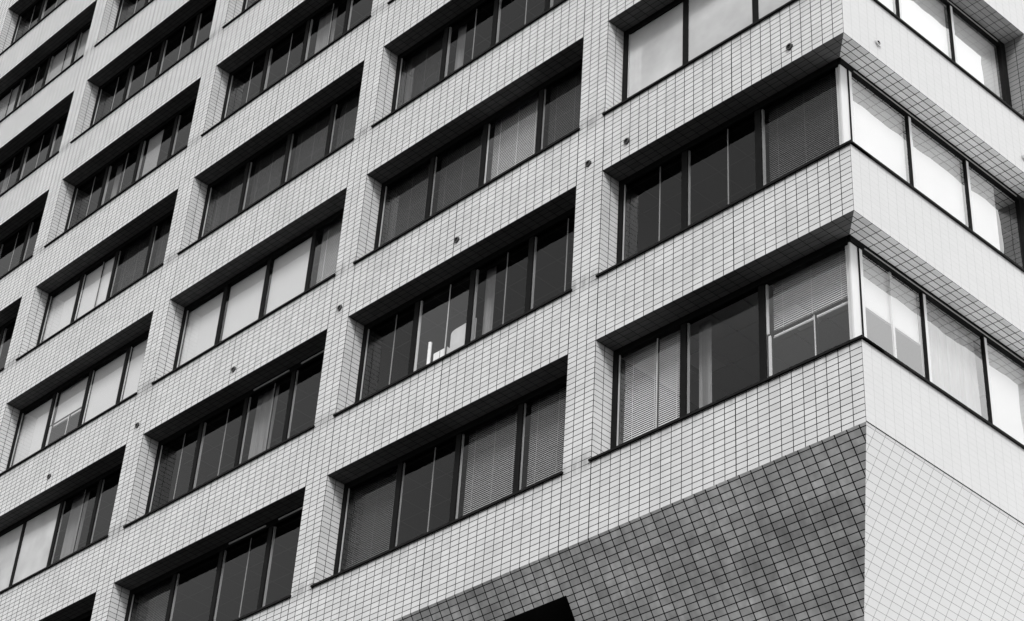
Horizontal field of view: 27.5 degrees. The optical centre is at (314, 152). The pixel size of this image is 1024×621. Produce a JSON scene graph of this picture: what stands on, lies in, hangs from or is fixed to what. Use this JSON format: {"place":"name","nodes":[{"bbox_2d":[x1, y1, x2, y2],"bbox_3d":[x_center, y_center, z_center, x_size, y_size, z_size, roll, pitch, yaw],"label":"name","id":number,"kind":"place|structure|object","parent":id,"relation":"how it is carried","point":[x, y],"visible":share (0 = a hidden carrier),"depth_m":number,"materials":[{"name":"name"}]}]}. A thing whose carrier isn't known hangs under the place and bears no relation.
{"place":"outdoors","nodes":[
{"label":"outdoors","id":0,"kind":"place"},
{"bbox_2d":[426,342,431,364],"bbox_3d":[1.988,3.808,36.356,0.068,1.140,0.068,32,-44,-26],"label":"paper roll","id":1,"kind":"object","parent":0,"point":[429,352],"visible":0.51,"depth_m":36.54,"materials":[{"name":"white paper"}]},
{"bbox_2d":[433,347,449,360],"bbox_3d":[2.242,3.648,36.216,0.152,0.390,0.350,32,-44,-26],"label":"file box","id":2,"kind":"object","parent":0,"point":[438,354],"visible":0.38,"depth_m":36.26,"materials":[{"name":"white paper"}]},
{"bbox_2d":[449,318,476,352],"bbox_3d":[2.543,3.437,35.790,0.025,1.130,0.620,32,-44,-26],"label":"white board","id":3,"kind":"object","parent":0,"point":[457,340],"visible":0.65,"depth_m":36.05,"materials":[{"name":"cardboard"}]},
{"bbox_2d":[0,0,1023,620],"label":"office building","id":4,"kind":"structure","parent":0,"point":[734,288],"depth_m":34.97,"materials":[{"name":"tile"}]},
{"bbox_2d":[0,297,21,371],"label":"window","id":5,"kind":"structure","parent":4,"relation":"in","point":[8,316],"depth_m":51.67,"materials":[{"name":"black paint"}]},
{"bbox_2d":[0,190,48,278],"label":"window","id":6,"kind":"structure","parent":4,"relation":"in","point":[30,214],"depth_m":54.03,"materials":[{"name":"black glass"}]},
{"bbox_2d":[0,0,65,54],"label":"window","id":7,"kind":"structure","parent":4,"relation":"in","point":[9,33],"depth_m":62.72,"materials":[{"name":"black glass"}]},
{"bbox_2d":[0,91,73,196],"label":"window","id":8,"kind":"structure","parent":4,"relation":"in","point":[21,143],"depth_m":56.58,"materials":[{"name":"black glass"}]},
{"bbox_2d":[0,0,96,121],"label":"window","id":9,"kind":"structure","parent":4,"relation":"in","point":[60,51],"depth_m":58.93,"materials":[{"name":"black glass"}]},
{"bbox_2d":[0,444,125,593],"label":"window","id":10,"kind":"structure","parent":4,"relation":"in","point":[28,546],"depth_m":44.40,"materials":[{"name":"black glass"}]},
{"bbox_2d":[39,592,95,620],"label":"window","id":11,"kind":"structure","parent":4,"relation":"in","point":[81,610],"depth_m":41.26,"materials":[{"name":"black glass"}]},
{"bbox_2d":[0,310,153,475],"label":"window","id":12,"kind":"structure","parent":4,"relation":"in","point":[110,360],"depth_m":46.73,"materials":[{"name":"white glass"}]},
{"bbox_2d":[16,189,177,360],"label":"window","id":13,"kind":"structure","parent":4,"relation":"in","point":[65,287],"depth_m":49.14,"materials":[{"name":"black glass"}]},
{"bbox_2d":[44,77,200,247],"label":"window","id":14,"kind":"structure","parent":4,"relation":"in","point":[150,128],"depth_m":51.06,"materials":[{"name":"black glass"}]},
{"bbox_2d":[94,0,152,46],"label":"window","id":15,"kind":"structure","parent":4,"relation":"in","point":[113,9],"depth_m":56.29,"materials":[{"name":"black paint"}]},
{"bbox_2d":[70,0,216,142],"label":"window","id":16,"kind":"structure","parent":4,"relation":"in","point":[159,36],"depth_m":53.40,"materials":[{"name":"black glass"}]},
{"bbox_2d":[107,486,305,620],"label":"window","id":17,"kind":"structure","parent":4,"relation":"in","point":[289,507],"depth_m":38.40,"materials":[{"name":"black glass"}]},
{"bbox_2d":[123,329,326,527],"bbox_3d":[-1.508,5.480,39.834,0.682,2.161,5.860,32,-44,-26],"label":"window","id":18,"kind":"structure","parent":4,"relation":"in","point":[289,364],"depth_m":40.42,"materials":[{"name":"black glass"}]},
{"bbox_2d":[222,0,259,27],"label":"window","id":19,"kind":"structure","parent":4,"relation":"in","point":[236,8],"depth_m":49.82,"materials":[{"name":"black paint"}]},
{"bbox_2d":[151,187,346,384],"bbox_3d":[-1.137,2.877,41.931,0.615,2.161,5.860,32,-44,-26],"label":"window","id":20,"kind":"structure","parent":4,"relation":"in","point":[248,276],"depth_m":42.68,"materials":[{"name":"white glass"}]},
{"bbox_2d":[177,61,363,254],"bbox_3d":[-0.741,0.289,44.042,0.615,2.161,5.860,32,-44,-26],"label":"window","id":21,"kind":"structure","parent":4,"relation":"in","point":[344,87],"depth_m":44.84,"materials":[{"name":"black glass"}]},
{"bbox_2d":[201,0,370,136],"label":"window","id":22,"kind":"structure","parent":4,"relation":"in","point":[304,14],"depth_m":47.28,"materials":[{"name":"black glass"}]},
{"bbox_2d":[310,354,567,587],"bbox_3d":[2.171,5.336,33.612,0.615,2.161,5.860,32,-44,-26],"label":"window","id":23,"kind":"structure","parent":4,"relation":"in","point":[514,396],"depth_m":34.12,"materials":[{"name":"black glass"}]},
{"bbox_2d":[333,186,575,416],"bbox_3d":[2.601,2.771,35.743,0.707,2.161,5.860,32,-44,-26],"label":"window","id":24,"kind":"structure","parent":4,"relation":"in","point":[540,221],"depth_m":36.33,"materials":[{"name":"black glass"}]},
{"bbox_2d":[353,38,582,263],"bbox_3d":[2.962,0.161,37.834,0.615,2.161,5.860,32,-44,-26],"label":"window","id":25,"kind":"structure","parent":4,"relation":"in","point":[568,61],"depth_m":38.50,"materials":[{"name":"black glass"}]},
{"bbox_2d":[371,0,565,127],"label":"window","id":26,"kind":"structure","parent":4,"relation":"in","point":[450,14],"depth_m":41.49,"materials":[{"name":"black glass"}]},
{"bbox_2d":[503,596,574,620],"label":"lower window","id":27,"kind":"structure","parent":4,"relation":"in","point":[559,609],"depth_m":30.57,"materials":[{"name":"black glass"}]},
{"bbox_2d":[602,0,796,115],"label":"window","id":28,"kind":"structure","parent":4,"relation":"in","point":[648,44],"depth_m":35.16,"materials":[{"name":"white glass"}]},
{"bbox_2d":[595,32,871,277],"bbox_3d":[6.386,0.219,31.907,0.615,2.161,4.985,32,-44,-26],"label":"window","id":29,"kind":"structure","parent":4,"relation":"in","point":[809,68],"depth_m":32.37,"materials":[{"name":"black glass"}]},
{"bbox_2d":[588,210,883,461],"bbox_3d":[6.028,2.830,29.818,0.716,2.161,4.985,32,-44,-26],"label":"window","id":30,"kind":"structure","parent":4,"relation":"in","point":[829,239],"depth_m":30.57,"materials":[{"name":"black glass"}]},
{"bbox_2d":[837,33,1023,271],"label":"window","id":31,"kind":"structure","parent":4,"relation":"in","point":[875,99],"depth_m":31.88,"materials":[{"name":"white glass"}]},
{"bbox_2d":[847,210,1023,448],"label":"window","id":32,"kind":"structure","parent":4,"relation":"in","point":[880,288],"depth_m":29.79,"materials":[{"name":"white glass"}]},
{"bbox_2d":[873,0,1023,119],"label":"window","id":33,"kind":"structure","parent":4,"relation":"in","point":[975,28],"depth_m":34.72,"materials":[{"name":"white glass"}]}
]}

